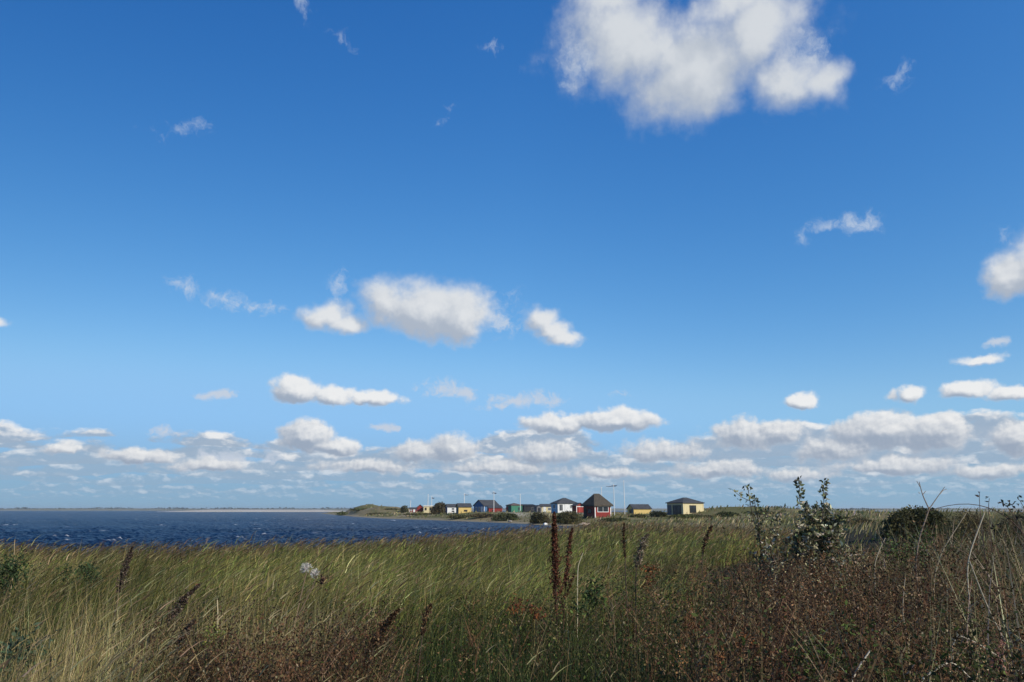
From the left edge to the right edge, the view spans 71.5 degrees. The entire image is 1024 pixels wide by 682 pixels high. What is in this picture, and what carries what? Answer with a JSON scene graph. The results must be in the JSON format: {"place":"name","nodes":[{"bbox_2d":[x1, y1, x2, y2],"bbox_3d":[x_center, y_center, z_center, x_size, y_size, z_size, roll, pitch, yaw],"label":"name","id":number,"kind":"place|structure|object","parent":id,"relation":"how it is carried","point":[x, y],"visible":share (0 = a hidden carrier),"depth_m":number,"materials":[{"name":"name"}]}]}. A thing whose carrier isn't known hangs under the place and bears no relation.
{"place":"outdoors","nodes":[
{"label":"outdoors","id":0,"kind":"place"},
{"bbox_2d":[164,509,345,511],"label":"beach","id":1,"kind":"structure","parent":0,"point":[268,510],"depth_m":772.88,"materials":[{"name":"beige sand"}]},
{"bbox_2d":[0,508,666,510],"bbox_3d":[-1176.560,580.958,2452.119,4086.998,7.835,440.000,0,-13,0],"label":"shore","id":2,"kind":"structure","parent":0,"point":[141,509],"depth_m":2278.95,"materials":[{"name":"green plant"}]},
{"bbox_2d":[0,506,1022,509],"bbox_3d":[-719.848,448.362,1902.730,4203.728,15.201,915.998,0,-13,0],"label":"distant woods","id":3,"kind":"object","parent":2,"relation":"on","point":[862,508],"visible":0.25,"depth_m":2300.03,"materials":[{"name":"green plant"}]},
{"bbox_2d":[0,511,1022,557],"bbox_3d":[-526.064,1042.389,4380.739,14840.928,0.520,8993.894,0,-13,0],"label":"water","id":4,"kind":"structure","parent":0,"point":[92,528],"depth_m":73.47,"materials":[{"name":"blue liquid"}]},
{"bbox_2d":[0,0,1023,508],"label":"sky","id":5,"kind":"structure","parent":0,"point":[300,254],"materials":[{"name":"blue"}]},
{"bbox_2d":[322,503,1023,681],"bbox_3d":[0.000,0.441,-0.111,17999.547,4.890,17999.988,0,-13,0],"label":"ground","id":6,"kind":"structure","parent":0,"point":[523,519],"depth_m":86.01,"materials":[{"name":"green plant"}]},
{"bbox_2d":[4,540,14,626],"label":"dead stalk","id":7,"kind":"object","parent":6,"relation":"on","point":[12,578],"visible":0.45,"depth_m":7.14,"materials":[{"name":"brown plant"}]},
{"bbox_2d":[0,547,41,630],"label":"green weed","id":8,"kind":"object","parent":6,"relation":"on","point":[13,573],"visible":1,"depth_m":6.61,"materials":[{"name":"green plant"}]},
{"bbox_2d":[0,622,61,681],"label":"green weed","id":9,"kind":"object","parent":6,"relation":"on","point":[7,652],"visible":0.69,"depth_m":4.27,"materials":[{"name":"green plant"}]},
{"bbox_2d":[56,560,106,636],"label":"green weed","id":10,"kind":"object","parent":6,"relation":"on","point":[88,571],"visible":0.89,"depth_m":7.02,"materials":[{"name":"green plant"}]},
{"bbox_2d":[101,546,133,662],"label":"plumed reed","id":11,"kind":"object","parent":6,"relation":"on","point":[124,571],"visible":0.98,"depth_m":6.01,"materials":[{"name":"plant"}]},
{"bbox_2d":[145,583,200,674],"bbox_3d":[-2.319,2.190,4.620,0.480,1.173,0.087,0,-13,0],"label":"plumed reed","id":12,"kind":"object","parent":6,"relation":"on","point":[188,594],"visible":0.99,"depth_m":4.71,"materials":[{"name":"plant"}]},
{"bbox_2d":[169,619,194,679],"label":"plumed reed","id":13,"kind":"object","parent":6,"relation":"on","point":[185,630],"visible":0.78,"depth_m":4.11,"materials":[{"name":"brown plant"}]},
{"bbox_2d":[197,622,224,667],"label":"green weed","id":14,"kind":"object","parent":6,"relation":"on","point":[212,638],"visible":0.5,"depth_m":4.31,"materials":[{"name":"green plant"}]},
{"bbox_2d":[289,563,331,652],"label":"thistle","id":15,"kind":"object","parent":6,"relation":"on","point":[313,573],"visible":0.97,"depth_m":5.04,"materials":[{"name":"white plant"}]},
{"bbox_2d":[335,511,347,514],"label":"bush","id":16,"kind":"object","parent":6,"relation":"on","point":[342,513],"visible":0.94,"depth_m":253.64,"materials":[{"name":"green plant"}]},
{"bbox_2d":[348,508,366,510],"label":"bush","id":17,"kind":"object","parent":6,"relation":"on","point":[355,509],"visible":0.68,"depth_m":242.28,"materials":[{"name":"green plant"}]},
{"bbox_2d":[365,512,389,514],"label":"bush","id":18,"kind":"object","parent":6,"relation":"on","point":[375,513],"visible":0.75,"depth_m":207.56,"materials":[{"name":"green plant"}]},
{"bbox_2d":[365,608,400,681],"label":"plumed reed","id":19,"kind":"object","parent":6,"relation":"on","point":[395,613],"visible":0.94,"depth_m":4.31,"materials":[{"name":"brown plant"}]},
{"bbox_2d":[399,505,408,512],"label":"bush","id":20,"kind":"object","parent":6,"relation":"on","point":[404,508],"visible":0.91,"depth_m":218.65,"materials":[{"name":"green plant"}]},
{"bbox_2d":[409,507,416,512],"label":"beach hut","id":21,"kind":"object","parent":6,"relation":"on","point":[413,509],"visible":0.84,"depth_m":209.20,"materials":[{"name":"wood"}]},
{"bbox_2d":[403,513,429,514],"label":"bush","id":22,"kind":"object","parent":6,"relation":"on","point":[415,513],"visible":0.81,"depth_m":162.44,"materials":[{"name":"green plant"}]},
{"bbox_2d":[416,505,423,512],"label":"beach hut","id":23,"kind":"object","parent":6,"relation":"on","point":[420,508],"visible":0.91,"depth_m":201.18,"materials":[{"name":"wood"}]},
{"bbox_2d":[416,603,432,681],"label":"plumed reed","id":24,"kind":"object","parent":6,"relation":"on","point":[425,620],"visible":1,"depth_m":4.88,"materials":[{"name":"brown plant"}]},
{"bbox_2d":[423,505,433,512],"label":"beach hut","id":25,"kind":"object","parent":6,"relation":"on","point":[427,508],"visible":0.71,"depth_m":198.28,"materials":[{"name":"wood"}]},
{"bbox_2d":[428,501,445,513],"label":"bush","id":26,"kind":"object","parent":6,"relation":"on","point":[438,508],"visible":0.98,"depth_m":157.61,"materials":[{"name":"green plant"}]},
{"bbox_2d":[445,504,455,512],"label":"beach hut","id":27,"kind":"object","parent":6,"relation":"on","point":[450,508],"visible":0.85,"depth_m":152.94,"materials":[{"name":"wood"}]},
{"bbox_2d":[447,514,470,518],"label":"bush","id":28,"kind":"object","parent":6,"relation":"on","point":[456,516],"visible":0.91,"depth_m":130.74,"materials":[{"name":"green plant"}]},
{"bbox_2d":[455,503,471,513],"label":"beach hut","id":29,"kind":"object","parent":6,"relation":"on","point":[463,507],"visible":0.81,"depth_m":145.17,"materials":[{"name":"wood"}]},
{"bbox_2d":[468,513,493,517],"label":"bush","id":30,"kind":"object","parent":6,"relation":"on","point":[481,515],"visible":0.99,"depth_m":125.07,"materials":[{"name":"green plant"}]},
{"bbox_2d":[473,500,498,511],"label":"beach hut","id":31,"kind":"object","parent":6,"relation":"on","point":[479,505],"visible":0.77,"depth_m":157.62,"materials":[{"name":"wood"}]},
{"bbox_2d":[486,505,502,511],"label":"beach hut","id":32,"kind":"object","parent":6,"relation":"on","point":[494,508],"visible":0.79,"depth_m":150.18,"materials":[{"name":"wood"}]},
{"bbox_2d":[491,512,519,520],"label":"bush","id":33,"kind":"object","parent":6,"relation":"on","point":[505,516],"visible":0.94,"depth_m":113.82,"materials":[{"name":"green plant"}]},
{"bbox_2d":[0,519,1023,681],"bbox_3d":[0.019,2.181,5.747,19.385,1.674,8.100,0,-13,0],"label":"meadow grass","id":34,"kind":"structure","parent":6,"relation":"on","point":[73,666],"depth_m":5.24,"materials":[{"name":"green plant"}]},
{"bbox_2d":[505,503,522,511],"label":"beach hut","id":35,"kind":"object","parent":6,"relation":"on","point":[512,507],"visible":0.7,"depth_m":154.85,"materials":[{"name":"wood"}]},
{"bbox_2d":[506,593,525,675],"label":"rusty herb","id":36,"kind":"object","parent":6,"relation":"on","point":[517,608],"visible":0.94,"depth_m":5.27,"materials":[{"name":"brown plant"}]},
{"bbox_2d":[521,504,535,511],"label":"beach hut","id":37,"kind":"object","parent":6,"relation":"on","point":[528,507],"visible":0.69,"depth_m":166.13,"materials":[{"name":"wood"}]},
{"bbox_2d":[521,600,546,680],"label":"rusty herb","id":38,"kind":"object","parent":6,"relation":"on","point":[535,615],"visible":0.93,"depth_m":5.15,"materials":[{"name":"brown plant"}]},
{"bbox_2d":[534,505,541,512],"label":"beach hut","id":39,"kind":"object","parent":6,"relation":"on","point":[538,508],"visible":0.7,"depth_m":162.86,"materials":[{"name":"wood"}]},
{"bbox_2d":[527,512,551,523],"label":"bush","id":40,"kind":"object","parent":6,"relation":"on","point":[537,518],"visible":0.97,"depth_m":95.72,"materials":[{"name":"green plant"}]},
{"bbox_2d":[539,504,550,512],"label":"beach hut","id":41,"kind":"object","parent":6,"relation":"on","point":[546,507],"visible":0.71,"depth_m":185.59,"materials":[{"name":"wood"}]},
{"bbox_2d":[85,507,1023,681],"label":"withered herbs","id":42,"kind":"object","parent":6,"relation":"on","point":[812,594],"visible":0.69,"depth_m":4.23,"materials":[{"name":"brown plant"}]},
{"bbox_2d":[548,511,567,676],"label":"dock plant","id":43,"kind":"object","parent":6,"relation":"on","point":[554,551],"visible":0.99,"depth_m":6.11,"materials":[{"name":"brown plant"}]},
{"bbox_2d":[550,498,576,513],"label":"beach hut","id":44,"kind":"object","parent":6,"relation":"on","point":[562,504],"visible":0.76,"depth_m":144.78,"materials":[{"name":"wood"}]},
{"bbox_2d":[554,527,574,671],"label":"dock plant","id":45,"kind":"object","parent":6,"relation":"on","point":[568,551],"visible":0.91,"depth_m":6.20,"materials":[{"name":"brown plant"}]},
{"bbox_2d":[552,510,583,523],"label":"bush","id":46,"kind":"object","parent":6,"relation":"on","point":[567,517],"visible":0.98,"depth_m":89.83,"materials":[{"name":"green plant"}]},
{"bbox_2d":[571,503,583,513],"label":"beach hut","id":47,"kind":"object","parent":6,"relation":"on","point":[577,507],"visible":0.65,"depth_m":137.54,"materials":[{"name":"wood"}]},
{"bbox_2d":[577,553,582,669],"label":"dead stalk","id":48,"kind":"object","parent":6,"relation":"on","point":[577,597],"visible":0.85,"depth_m":5.88,"materials":[{"name":"brown plant"}]},
{"bbox_2d":[570,573,612,671],"bbox_3d":[0.590,2.307,5.209,0.301,1.158,0.246,-12,-18,42],"label":"green weed","id":49,"kind":"object","parent":6,"relation":"on","point":[592,597],"visible":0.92,"depth_m":5.29,"materials":[{"name":"green plant"}]},
{"bbox_2d":[581,494,612,517],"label":"beach hut","id":50,"kind":"object","parent":6,"relation":"on","point":[595,505],"visible":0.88,"depth_m":96.39,"materials":[{"name":"wood"}]},
{"bbox_2d":[584,507,586,517],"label":"door","id":51,"kind":"structure","parent":50,"relation":"in","point":[585,509],"depth_m":97.27,"materials":[{"name":"brown wood"}]},
{"bbox_2d":[597,506,608,511],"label":"window","id":52,"kind":"structure","parent":50,"relation":"in","point":[599,508],"depth_m":96.09,"materials":[{"name":"white paint"}]},
{"bbox_2d":[598,517,628,520],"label":"bush","id":53,"kind":"object","parent":6,"relation":"on","point":[614,519],"visible":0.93,"depth_m":88.52,"materials":[{"name":"green plant"}]},
{"bbox_2d":[621,522,628,658],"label":"plumed reed","id":54,"kind":"object","parent":6,"relation":"on","point":[623,541],"visible":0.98,"depth_m":6.24,"materials":[{"name":"brown plant"}]},
{"bbox_2d":[628,513,647,517],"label":"bush","id":55,"kind":"object","parent":6,"relation":"on","point":[638,514],"visible":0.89,"depth_m":94.99,"materials":[{"name":"green plant"}]},
{"bbox_2d":[626,504,651,513],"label":"beach hut","id":56,"kind":"object","parent":6,"relation":"on","point":[638,508],"visible":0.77,"depth_m":123.78,"materials":[{"name":"wood"}]},
{"bbox_2d":[633,533,648,640],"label":"plumed reed","id":57,"kind":"object","parent":6,"relation":"on","point":[639,551],"visible":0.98,"depth_m":6.03,"materials":[{"name":"brown plant"}]},
{"bbox_2d":[638,563,660,677],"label":"rusty herb","id":58,"kind":"object","parent":6,"relation":"on","point":[648,570],"visible":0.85,"depth_m":5.88,"materials":[{"name":"brown plant"}]},
{"bbox_2d":[650,510,667,516],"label":"bush","id":59,"kind":"object","parent":6,"relation":"on","point":[658,513],"visible":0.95,"depth_m":97.45,"materials":[{"name":"green plant"}]},
{"bbox_2d":[666,497,703,514],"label":"beach hut","id":60,"kind":"object","parent":6,"relation":"on","point":[683,505],"visible":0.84,"depth_m":101.11,"materials":[{"name":"wood"}]},
{"bbox_2d":[667,505,671,514],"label":"door","id":61,"kind":"structure","parent":60,"relation":"in","point":[669,512],"depth_m":101.92,"materials":[{"name":"wood"}]},
{"bbox_2d":[673,505,681,514],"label":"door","id":62,"kind":"structure","parent":60,"relation":"in","point":[676,508],"depth_m":100.71,"materials":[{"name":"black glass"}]},
{"bbox_2d":[689,505,696,512],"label":"window","id":63,"kind":"structure","parent":60,"relation":"in","point":[692,507],"depth_m":100.81,"materials":[{"name":"black glass"}]},
{"bbox_2d":[667,513,716,517],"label":"bush","id":64,"kind":"object","parent":6,"relation":"on","point":[686,515],"visible":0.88,"depth_m":91.48,"materials":[{"name":"green plant"}]},
{"bbox_2d":[677,608,714,681],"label":"rusty herb","id":65,"kind":"object","parent":6,"relation":"on","point":[694,631],"visible":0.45,"depth_m":4.50,"materials":[{"name":"brown plant"}]},
{"bbox_2d":[701,524,712,644],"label":"plumed reed","id":66,"kind":"object","parent":6,"relation":"on","point":[706,538],"visible":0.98,"depth_m":6.73,"materials":[{"name":"brown plant"}]},
{"bbox_2d":[716,511,740,516],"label":"bush","id":67,"kind":"object","parent":6,"relation":"on","point":[724,513],"visible":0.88,"depth_m":91.00,"materials":[{"name":"green plant"}]},
{"bbox_2d":[728,483,768,631],"bbox_3d":[2.325,2.321,6.931,0.373,1.845,0.133,2,-14,-10],"label":"leafy shrub","id":68,"kind":"object","parent":6,"relation":"on","point":[757,531],"visible":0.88,"depth_m":7.08,"materials":[{"name":"green plant"}]},
{"bbox_2d":[741,632,757,679],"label":"rusty herb","id":69,"kind":"object","parent":6,"relation":"on","point":[749,649],"visible":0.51,"depth_m":3.90,"materials":[{"name":"brown plant"}]},
{"bbox_2d":[738,511,775,514],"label":"bush","id":70,"kind":"object","parent":6,"relation":"on","point":[743,512],"visible":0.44,"depth_m":88.59,"materials":[{"name":"green plant"}]},
{"bbox_2d":[754,504,791,639],"bbox_3d":[2.404,2.311,6.464,0.350,1.638,0.387,-4,-14,15],"label":"leafy shrub","id":71,"kind":"object","parent":6,"relation":"on","point":[766,548],"visible":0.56,"depth_m":6.54,"materials":[{"name":"green plant"}]},
{"bbox_2d":[772,611,794,681],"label":"dead stalk","id":72,"kind":"object","parent":6,"relation":"on","point":[782,641],"visible":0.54,"depth_m":3.73,"materials":[{"name":"brown plant"}]},
{"bbox_2d":[765,623,836,681],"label":"green weed","id":73,"kind":"object","parent":6,"relation":"on","point":[802,653],"visible":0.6,"depth_m":3.45,"materials":[{"name":"green plant"}]},
{"bbox_2d":[763,475,876,628],"bbox_3d":[2.927,2.222,6.744,0.913,1.863,0.951,0,-13,0],"label":"leafy shrub","id":74,"kind":"object","parent":6,"relation":"on","point":[825,525],"visible":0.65,"depth_m":6.69,"materials":[{"name":"green plant"}]},
{"bbox_2d":[810,614,865,681],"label":"green weed","id":75,"kind":"object","parent":6,"relation":"on","point":[836,653],"visible":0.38,"depth_m":3.46,"materials":[{"name":"green plant"}]},
{"bbox_2d":[839,516,880,527],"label":"bush","id":76,"kind":"object","parent":6,"relation":"on","point":[859,520],"visible":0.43,"depth_m":50.39,"materials":[{"name":"green plant"}]},
{"bbox_2d":[852,650,869,680],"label":"dead stalk","id":77,"kind":"object","parent":6,"relation":"on","point":[865,657],"visible":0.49,"depth_m":3.15,"materials":[{"name":"beige plant"}]},
{"bbox_2d":[874,539,884,629],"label":"dead stalk","id":78,"kind":"object","parent":6,"relation":"on","point":[874,568],"visible":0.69,"depth_m":5.36,"materials":[{"name":"beige plant"}]},
{"bbox_2d":[776,507,1023,681],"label":"dead haulms","id":79,"kind":"object","parent":6,"relation":"on","point":[989,607],"visible":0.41,"depth_m":4.83,"materials":[{"name":"brown plant"}]},
{"bbox_2d":[870,521,934,605],"bbox_3d":[3.790,2.397,6.802,0.566,1.327,0.424,-5,-14,21],"label":"green weed","id":80,"kind":"object","parent":6,"relation":"on","point":[912,544],"visible":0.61,"depth_m":6.90,"materials":[{"name":"green plant"}]},
{"bbox_2d":[902,578,909,676],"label":"dead stalk","id":81,"kind":"object","parent":6,"relation":"on","point":[902,609],"visible":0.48,"depth_m":3.96,"materials":[{"name":"plant"}]},
{"bbox_2d":[875,504,954,538],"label":"bush","id":82,"kind":"object","parent":6,"relation":"on","point":[894,520],"visible":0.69,"depth_m":28.34,"materials":[{"name":"green plant"}]},
{"bbox_2d":[915,482,945,632],"bbox_3d":[3.444,1.988,5.707,0.441,1.699,0.086,3,-14,-12],"label":"bare twig","id":83,"kind":"object","parent":6,"relation":"on","point":[922,526],"visible":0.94,"depth_m":5.82,"materials":[{"name":"plant"}]},
{"bbox_2d":[922,663,974,681],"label":"dead stalk","id":84,"kind":"object","parent":6,"relation":"on","point":[947,663],"visible":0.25,"depth_m":3.18,"materials":[{"name":"grey plant"}]},
{"bbox_2d":[933,513,966,629],"bbox_3d":[3.297,2.024,5.275,0.363,1.455,0.008,0,-13,0],"label":"dead stalk","id":85,"kind":"object","parent":6,"relation":"on","point":[943,550],"visible":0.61,"depth_m":5.38,"materials":[{"name":"beige plant"}]},
{"bbox_2d":[899,568,1023,675],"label":"grass tuft","id":86,"kind":"object","parent":6,"relation":"on","point":[972,620],"visible":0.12,"depth_m":4.64,"materials":[{"name":"plant"}]},
{"bbox_2d":[937,508,993,539],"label":"bush","id":87,"kind":"object","parent":6,"relation":"on","point":[965,522],"visible":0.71,"depth_m":26.05,"materials":[{"name":"green plant"}]},
{"bbox_2d":[927,492,1023,634],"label":"bramble","id":88,"kind":"object","parent":6,"relation":"on","point":[1017,515],"visible":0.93,"depth_m":5.25,"materials":[{"name":"brown plant"}]},
{"bbox_2d":[967,513,984,645],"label":"dead stalk","id":89,"kind":"object","parent":6,"relation":"on","point":[968,565],"visible":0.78,"depth_m":4.97,"materials":[{"name":"beige plant"}]},
{"bbox_2d":[950,644,1011,681],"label":"green weed","id":90,"kind":"object","parent":6,"relation":"on","point":[981,658],"visible":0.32,"depth_m":3.44,"materials":[{"name":"green plant"}]},
{"bbox_2d":[952,636,1022,673],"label":"dead stalk","id":91,"kind":"object","parent":6,"relation":"on","point":[979,645],"visible":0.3,"depth_m":3.63,"materials":[{"name":"grey plant"}]},
{"bbox_2d":[969,561,1017,681],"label":"dead stalk","id":92,"kind":"object","parent":6,"relation":"on","point":[987,606],"visible":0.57,"depth_m":4.16,"materials":[{"name":"beige plant"}]},
{"bbox_2d":[988,510,1023,551],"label":"bush","id":93,"kind":"object","parent":6,"relation":"on","point":[1009,526],"visible":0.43,"depth_m":21.26,"materials":[{"name":"green plant"}]},
{"bbox_2d":[651,508,1023,510],"bbox_3d":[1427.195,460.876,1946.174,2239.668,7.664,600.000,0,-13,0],"label":"inland hills","id":94,"kind":"structure","parent":0,"point":[961,509],"depth_m":1709.71,"materials":[{"name":"green plant"}]}
]}

